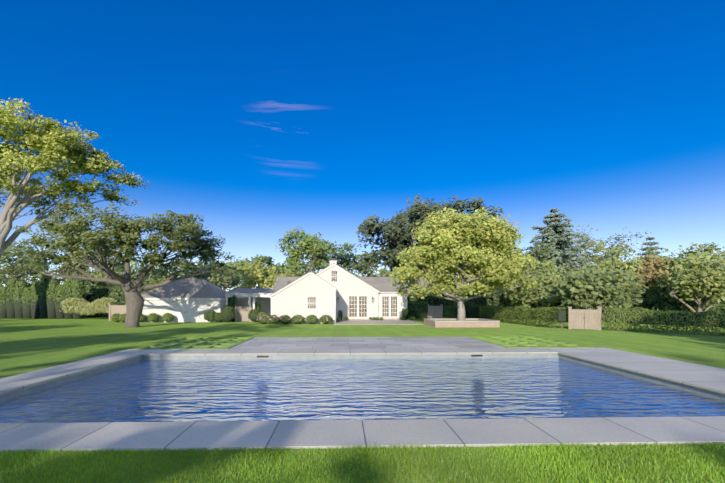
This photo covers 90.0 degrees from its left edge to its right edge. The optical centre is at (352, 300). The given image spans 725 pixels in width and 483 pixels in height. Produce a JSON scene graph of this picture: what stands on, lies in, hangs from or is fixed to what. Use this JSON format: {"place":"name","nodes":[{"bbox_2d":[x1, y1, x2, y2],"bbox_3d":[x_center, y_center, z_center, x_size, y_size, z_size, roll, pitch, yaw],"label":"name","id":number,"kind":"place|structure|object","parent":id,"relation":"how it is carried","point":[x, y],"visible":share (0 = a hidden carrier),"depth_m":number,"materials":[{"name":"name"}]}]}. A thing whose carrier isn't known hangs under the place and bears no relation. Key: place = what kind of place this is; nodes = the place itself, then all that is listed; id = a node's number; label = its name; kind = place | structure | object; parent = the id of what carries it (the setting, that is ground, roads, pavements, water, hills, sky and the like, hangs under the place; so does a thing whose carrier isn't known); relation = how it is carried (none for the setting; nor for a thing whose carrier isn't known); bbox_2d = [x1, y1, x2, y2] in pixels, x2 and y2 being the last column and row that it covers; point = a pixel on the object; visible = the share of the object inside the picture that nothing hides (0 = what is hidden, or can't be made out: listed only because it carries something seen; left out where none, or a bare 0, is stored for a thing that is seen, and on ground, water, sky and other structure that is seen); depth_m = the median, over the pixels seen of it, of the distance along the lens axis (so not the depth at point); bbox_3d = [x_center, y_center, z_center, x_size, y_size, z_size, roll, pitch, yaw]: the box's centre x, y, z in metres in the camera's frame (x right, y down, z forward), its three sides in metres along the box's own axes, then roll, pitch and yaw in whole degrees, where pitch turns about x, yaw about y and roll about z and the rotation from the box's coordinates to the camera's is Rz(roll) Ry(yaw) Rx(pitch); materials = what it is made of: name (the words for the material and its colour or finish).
{"place":"outdoors","nodes":[
{"label":"outdoors","id":0,"kind":"place"},
{"bbox_2d":[0,307,724,482],"bbox_3d":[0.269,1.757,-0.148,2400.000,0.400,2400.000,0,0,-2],"label":"ground","id":1,"kind":"structure","parent":0,"point":[28,345],"depth_m":12.36,"materials":[{"name":"green plant"}]},
{"bbox_2d":[0,287,6,318],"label":"hedge","id":2,"kind":"object","parent":1,"relation":"on","point":[3,312],"depth_m":39.56,"materials":[{"name":"green plant"}]},
{"bbox_2d":[5,279,18,318],"bbox_3d":[-37.360,-0.225,39.951,1.403,4.434,1.381,0,0,-2],"label":"hedge","id":3,"kind":"object","parent":1,"relation":"on","point":[10,309],"depth_m":39.49,"materials":[{"name":"green plant"}]},
{"bbox_2d":[13,281,28,318],"bbox_3d":[-36.398,-0.104,39.873,1.384,4.195,1.369,0,0,-2],"label":"hedge","id":4,"kind":"object","parent":1,"relation":"on","point":[22,285],"depth_m":39.43,"materials":[{"name":"green plant"}]},
{"bbox_2d":[0,247,51,281],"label":"tree","id":5,"kind":"object","parent":1,"relation":"on","point":[37,267],"depth_m":55.20,"materials":[{"name":"green plant"}]},
{"bbox_2d":[21,287,31,318],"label":"hedge","id":6,"kind":"object","parent":1,"relation":"on","point":[26,312],"depth_m":39.33,"materials":[{"name":"green plant"}]},
{"bbox_2d":[0,240,62,285],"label":"tree","id":7,"kind":"object","parent":1,"relation":"on","point":[21,260],"depth_m":76.28,"materials":[{"name":"green plant"}]},
{"bbox_2d":[29,281,41,318],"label":"hedge","id":8,"kind":"object","parent":1,"relation":"on","point":[35,313],"depth_m":39.27,"materials":[{"name":"green plant"}]},
{"bbox_2d":[38,273,51,318],"bbox_3d":[-33.522,-0.528,39.648,1.349,5.011,1.408,0,0,-2],"label":"hedge","id":9,"kind":"object","parent":1,"relation":"on","point":[43,311],"depth_m":39.20,"materials":[{"name":"green plant"}]},
{"bbox_2d":[46,279,59,318],"bbox_3d":[-32.566,-0.229,39.589,1.400,4.438,1.383,0,0,-2],"label":"hedge","id":10,"kind":"object","parent":1,"relation":"on","point":[51,310],"depth_m":39.13,"materials":[{"name":"green plant"}]},
{"bbox_2d":[54,284,65,318],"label":"hedge","id":11,"kind":"object","parent":1,"relation":"on","point":[59,314],"depth_m":39.05,"materials":[{"name":"green plant"}]},
{"bbox_2d":[63,278,75,318],"bbox_3d":[-30.666,-0.280,39.445,1.405,4.513,1.401,0,0,-2],"label":"hedge","id":12,"kind":"object","parent":1,"relation":"on","point":[67,283],"depth_m":38.99,"materials":[{"name":"green plant"}]},
{"bbox_2d":[0,98,150,266],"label":"tree","id":13,"kind":"object","parent":1,"relation":"on","point":[54,142],"depth_m":33.54,"materials":[{"name":"green plant"}]},
{"bbox_2d":[71,279,85,318],"bbox_3d":[-29.716,-0.345,39.356,1.411,4.648,1.369,0,0,-2],"label":"hedge","id":14,"kind":"object","parent":1,"relation":"on","point":[82,286],"depth_m":39.01,"materials":[{"name":"green plant"}]},
{"bbox_2d":[37,254,124,281],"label":"tree","id":15,"kind":"object","parent":1,"relation":"on","point":[79,273],"depth_m":56.28,"materials":[{"name":"green plant"}]},
{"bbox_2d":[0,276,172,317],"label":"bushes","id":16,"kind":"object","parent":1,"relation":"on","point":[97,286],"depth_m":42.56,"materials":[{"name":"green plant"}]},
{"bbox_2d":[59,297,117,315],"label":"hedge","id":17,"kind":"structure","parent":1,"relation":"on","point":[81,306],"depth_m":36.56,"materials":[{"name":"green plant"}]},
{"bbox_2d":[61,250,123,272],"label":"tree","id":18,"kind":"object","parent":1,"relation":"on","point":[96,262],"depth_m":89.49,"materials":[{"name":"green plant"}]},
{"bbox_2d":[85,272,131,312],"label":"tree","id":19,"kind":"object","parent":1,"relation":"on","point":[105,276],"depth_m":46.40,"materials":[{"name":"green plant"}]},
{"bbox_2d":[111,313,120,321],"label":"bush","id":20,"kind":"object","parent":1,"relation":"on","point":[113,316],"depth_m":32.05,"materials":[{"name":"green plant"}]},
{"bbox_2d":[0,196,236,327],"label":"tree","id":21,"kind":"object","parent":1,"relation":"on","point":[69,243],"depth_m":25.13,"materials":[{"name":"green plant"}]},
{"bbox_2d":[90,257,151,284],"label":"tree","id":22,"kind":"object","parent":1,"relation":"on","point":[116,267],"depth_m":53.62,"materials":[{"name":"green plant"}]},
{"bbox_2d":[119,313,125,321],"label":"bush","id":23,"kind":"object","parent":1,"relation":"on","point":[120,318],"depth_m":32.06,"materials":[{"name":"green plant"}]},
{"bbox_2d":[139,313,145,322],"bbox_3d":[-19.020,1.528,32.438,0.995,0.901,1.006,0,0,-2],"label":"box","id":24,"kind":"object","parent":1,"relation":"on","point":[144,316],"depth_m":32.33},
{"bbox_2d":[147,313,158,322],"bbox_3d":[-17.821,1.513,32.491,0.973,0.933,0.998,0,0,-2],"label":"box","id":25,"kind":"object","parent":1,"relation":"on","point":[152,317],"depth_m":32.21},
{"bbox_2d":[123,254,195,285],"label":"tree","id":26,"kind":"object","parent":1,"relation":"on","point":[162,272],"depth_m":49.33,"materials":[{"name":"green plant"}]},
{"bbox_2d":[162,313,173,321],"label":"bush","id":27,"kind":"object","parent":1,"relation":"on","point":[170,315],"depth_m":32.25,"materials":[{"name":"green plant"}]},
{"bbox_2d":[109,278,277,321],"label":"outbuilding","id":28,"kind":"structure","parent":1,"relation":"on","point":[189,300],"depth_m":33.73,"materials":[{"name":"white paint"}]},
{"bbox_2d":[204,310,216,322],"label":"bush","id":29,"kind":"object","parent":1,"relation":"on","point":[210,315],"depth_m":32.25,"materials":[{"name":"green plant"}]},
{"bbox_2d":[178,259,244,290],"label":"tree","id":30,"kind":"object","parent":1,"relation":"on","point":[222,281],"depth_m":54.02,"materials":[{"name":"green plant"}]},
{"bbox_2d":[214,312,223,322],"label":"bush","id":31,"kind":"object","parent":1,"relation":"on","point":[217,317],"depth_m":32.30,"materials":[{"name":"green plant"}]},
{"bbox_2d":[221,305,235,321],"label":"bush","id":32,"kind":"object","parent":1,"relation":"on","point":[230,310],"depth_m":32.25,"materials":[{"name":"green plant"}]},
{"bbox_2d":[197,259,262,284],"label":"tree","id":33,"kind":"object","parent":1,"relation":"on","point":[234,267],"depth_m":69.98,"materials":[{"name":"green plant"}]},
{"bbox_2d":[230,295,236,321],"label":"climbing plant","id":34,"kind":"object","parent":1,"relation":"on","point":[232,298],"depth_m":33.81,"materials":[{"name":"green plant"}]},
{"bbox_2d":[248,309,259,321],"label":"bush","id":35,"kind":"object","parent":1,"relation":"on","point":[251,311],"depth_m":32.55,"materials":[{"name":"green plant"}]},
{"bbox_2d":[229,256,283,284],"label":"tree","id":36,"kind":"object","parent":1,"relation":"on","point":[278,264],"visible":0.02,"depth_m":95.84,"materials":[{"name":"green plant"}]},
{"bbox_2d":[255,302,260,311],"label":"bush","id":37,"kind":"object","parent":1,"relation":"on","point":[259,305],"depth_m":34.63,"materials":[{"name":"green plant"}]},
{"bbox_2d":[235,254,285,287],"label":"tree","id":38,"kind":"object","parent":1,"relation":"on","point":[266,260],"depth_m":86.27,"materials":[{"name":"green plant"}]},
{"bbox_2d":[256,315,268,323],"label":"flowering bush","id":39,"kind":"object","parent":1,"relation":"on","point":[263,319],"depth_m":29.88,"materials":[{"name":"green plant"}]},
{"bbox_2d":[239,258,301,287],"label":"tree","id":40,"kind":"object","parent":1,"relation":"on","point":[257,270],"depth_m":66.02,"materials":[{"name":"green plant"}]},
{"bbox_2d":[267,315,278,323],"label":"flowering bush","id":41,"kind":"object","parent":1,"relation":"on","point":[273,319],"depth_m":29.88,"materials":[{"name":"green plant"}]},
{"bbox_2d":[278,315,290,323],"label":"bush","id":42,"kind":"object","parent":1,"relation":"on","point":[285,318],"depth_m":29.92,"materials":[{"name":"green plant"}]},
{"bbox_2d":[291,315,305,323],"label":"bush","id":43,"kind":"object","parent":1,"relation":"on","point":[299,318],"depth_m":29.98,"materials":[{"name":"green plant"}]},
{"bbox_2d":[272,274,333,323],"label":"house","id":44,"kind":"structure","parent":1,"relation":"on","point":[290,300],"depth_m":31.03,"materials":[{"name":"white paint"}]},
{"bbox_2d":[291,262,318,276],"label":"tree","id":45,"kind":"object","parent":1,"relation":"on","point":[302,270],"visible":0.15,"depth_m":79.39,"materials":[{"name":"green plant"}]},
{"bbox_2d":[305,315,317,323],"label":"bush","id":46,"kind":"object","parent":1,"relation":"on","point":[309,317],"depth_m":29.98,"materials":[{"name":"green plant"}]},
{"bbox_2d":[275,226,352,272],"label":"tree","id":47,"kind":"object","parent":1,"relation":"on","point":[312,244],"depth_m":54.33,"materials":[{"name":"green plant"}]},
{"bbox_2d":[319,315,333,323],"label":"bush","id":48,"kind":"object","parent":1,"relation":"on","point":[331,320],"depth_m":30.05,"materials":[{"name":"green plant"}]},
{"bbox_2d":[269,258,408,323],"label":"house","id":49,"kind":"structure","parent":1,"relation":"on","point":[357,306],"depth_m":36.28,"materials":[{"name":"white paint"}]},
{"bbox_2d":[337,296,404,302],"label":"lanterns","id":50,"kind":"object","parent":49,"relation":"attached to","point":[403,298],"visible":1,"depth_m":35.95,"materials":[{"name":"black metal"}]},
{"bbox_2d":[338,310,342,320],"bbox_3d":[-1.135,1.430,35.327,0.484,1.054,0.492,0,0,-2],"label":"cone","id":51,"kind":"object","parent":1,"relation":"on","point":[339,311],"depth_m":35.19,"materials":[{"name":"green plant"}]},
{"bbox_2d":[318,265,376,319],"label":"house","id":52,"kind":"structure","parent":1,"relation":"on","point":[347,284],"depth_m":36.14,"materials":[{"name":"white paint"}]},
{"bbox_2d":[327,243,381,276],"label":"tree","id":53,"kind":"object","parent":1,"relation":"on","point":[346,261],"depth_m":60.82,"materials":[{"name":"green plant"}]},
{"bbox_2d":[0,337,724,452],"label":"pool","id":54,"kind":"structure","parent":1,"relation":"on","point":[230,435],"depth_m":4.47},
{"bbox_2d":[0,357,724,422],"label":"water","id":55,"kind":"structure","parent":54,"relation":"in","point":[166,390],"depth_m":6.60,"materials":[{"name":"blue liquid"}]},
{"bbox_2d":[136,336,592,349],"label":"paver grids","id":56,"kind":"object","parent":1,"relation":"on","point":[231,342],"visible":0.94,"depth_m":13.10,"materials":[{"name":"green plant"}]},
{"bbox_2d":[365,266,413,282],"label":"tree","id":57,"kind":"object","parent":1,"relation":"on","point":[384,272],"visible":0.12,"depth_m":104.16,"materials":[{"name":"green plant"}]},
{"bbox_2d":[378,296,405,317],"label":"house","id":58,"kind":"structure","parent":1,"relation":"on","point":[402,305],"depth_m":36.80,"materials":[{"name":"white paint"}]},
{"bbox_2d":[401,308,408,319],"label":"shrub","id":59,"kind":"object","parent":1,"relation":"on","point":[403,311],"depth_m":36.11,"materials":[{"name":"green plant"}]},
{"bbox_2d":[407,301,428,319],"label":"hedge","id":60,"kind":"object","parent":1,"relation":"on","point":[414,306],"depth_m":37.47,"materials":[{"name":"green plant"}]},
{"bbox_2d":[356,194,503,291],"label":"tree","id":61,"kind":"object","parent":1,"relation":"on","point":[401,231],"depth_m":43.16,"materials":[{"name":"green plant"}]},
{"bbox_2d":[427,304,442,318],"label":"gate","id":62,"kind":"structure","parent":1,"relation":"on","point":[435,312],"depth_m":37.84,"materials":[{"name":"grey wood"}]},
{"bbox_2d":[407,283,491,317],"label":"hedge","id":63,"kind":"object","parent":1,"relation":"on","point":[451,303],"depth_m":40.77,"materials":[{"name":"green plant"}]},
{"bbox_2d":[424,318,499,326],"bbox_3d":[8.256,1.752,27.851,4.730,0.610,3.560,0,0,-2],"label":"planter","id":64,"kind":"object","parent":1,"relation":"on","point":[474,322],"visible":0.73,"depth_m":26.13,"materials":[{"name":"brick"}]},
{"bbox_2d":[389,207,539,320],"bbox_3d":[8.176,-2.666,27.827,11.517,9.362,8.237,0,0,-2],"label":"tree","id":65,"kind":"object","parent":64,"relation":"on","point":[499,259],"depth_m":26.11,"materials":[{"name":"green plant"}]},
{"bbox_2d":[443,304,485,318],"bbox_3d":[11.706,1.168,38.017,4.547,1.729,1.342,0,0,-2],"label":"hedge","id":66,"kind":"object","parent":1,"relation":"on","point":[466,313],"depth_m":37.61,"materials":[{"name":"green plant"}]},
{"bbox_2d":[479,305,568,328],"bbox_3d":[13.967,1.184,31.170,1.211,1.666,12.916,0,0,-4],"label":"hedge","id":67,"kind":"object","parent":1,"relation":"on","point":[512,319],"depth_m":28.60,"materials":[{"name":"green plant"}]},
{"bbox_2d":[504,271,564,320],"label":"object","id":68,"kind":"object","parent":1,"relation":"on","point":[544,282],"depth_m":34.85,"materials":[{"name":"green plant"}]},
{"bbox_2d":[520,242,556,273],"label":"tree","id":69,"kind":"object","parent":1,"relation":"on","point":[537,252],"depth_m":46.80,"materials":[{"name":"green plant"}]},
{"bbox_2d":[520,258,574,306],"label":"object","id":70,"kind":"object","parent":1,"relation":"on","point":[545,267],"depth_m":38.96,"materials":[{"name":"green plant"}]},
{"bbox_2d":[507,208,596,310],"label":"spruce","id":71,"kind":"object","parent":1,"relation":"on","point":[567,256],"depth_m":49.16,"materials":[{"name":"green plant"}]},
{"bbox_2d":[568,307,601,329],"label":"wooden gate","id":72,"kind":"structure","parent":1,"relation":"on","point":[584,319],"depth_m":23.82,"materials":[{"name":"brown wood"}]},
{"bbox_2d":[545,265,631,317],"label":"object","id":73,"kind":"object","parent":1,"relation":"on","point":[596,286],"depth_m":28.67,"materials":[{"name":"green plant"}]},
{"bbox_2d":[580,238,631,263],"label":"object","id":74,"kind":"object","parent":1,"relation":"on","point":[601,243],"depth_m":77.25,"materials":[{"name":"green plant"}]},
{"bbox_2d":[570,256,643,289],"bbox_3d":[27.487,-1.333,38.776,7.321,7.068,8.007,0,0,-2],"label":"tree","id":75,"kind":"object","parent":1,"relation":"on","point":[617,263],"depth_m":36.43,"materials":[{"name":"green plant"}]},
{"bbox_2d":[492,275,724,319],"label":"trees","id":76,"kind":"object","parent":1,"relation":"on","point":[654,296],"depth_m":35.61,"materials":[{"name":"green plant"}]},
{"bbox_2d":[571,265,648,321],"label":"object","id":77,"kind":"object","parent":1,"relation":"on","point":[628,291],"depth_m":33.14,"materials":[{"name":"green plant"}]},
{"bbox_2d":[572,221,650,262],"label":"tree","id":78,"kind":"object","parent":1,"relation":"on","point":[585,235],"depth_m":61.62,"materials":[{"name":"green plant"}]},
{"bbox_2d":[580,245,664,308],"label":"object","id":79,"kind":"object","parent":1,"relation":"on","point":[612,253],"depth_m":46.03,"materials":[{"name":"green plant"}]},
{"bbox_2d":[632,255,673,307],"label":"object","id":80,"kind":"object","parent":1,"relation":"on","point":[649,264],"depth_m":36.79,"materials":[{"name":"brown plant"}]},
{"bbox_2d":[637,237,671,307],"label":"spruce","id":81,"kind":"object","parent":1,"relation":"on","point":[650,243],"depth_m":61.00,"materials":[{"name":"green plant"}]},
{"bbox_2d":[603,307,724,335],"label":"hedge","id":82,"kind":"object","parent":1,"relation":"on","point":[663,320],"depth_m":21.21,"materials":[{"name":"green plant"}]},
{"bbox_2d":[649,242,724,310],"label":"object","id":83,"kind":"object","parent":1,"relation":"on","point":[708,251],"depth_m":35.78,"materials":[{"name":"green plant"}]},
{"bbox_2d":[657,252,724,313],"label":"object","id":84,"kind":"object","parent":1,"relation":"on","point":[710,278],"depth_m":30.20,"materials":[{"name":"green plant"}]},
{"bbox_2d":[0,440,724,482],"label":"grass","id":85,"kind":"structure","parent":0,"point":[573,454],"depth_m":3.42,"materials":[{"name":"green plant"}]},
{"bbox_2d":[0,0,724,290],"label":"sky","id":86,"kind":"structure","parent":0,"point":[260,120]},
{"bbox_2d":[334,320,422,324],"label":"house terrace","id":87,"kind":"structure","parent":0,"point":[376,322],"depth_m":32.20,"materials":[{"name":"grey stone"}]}
]}

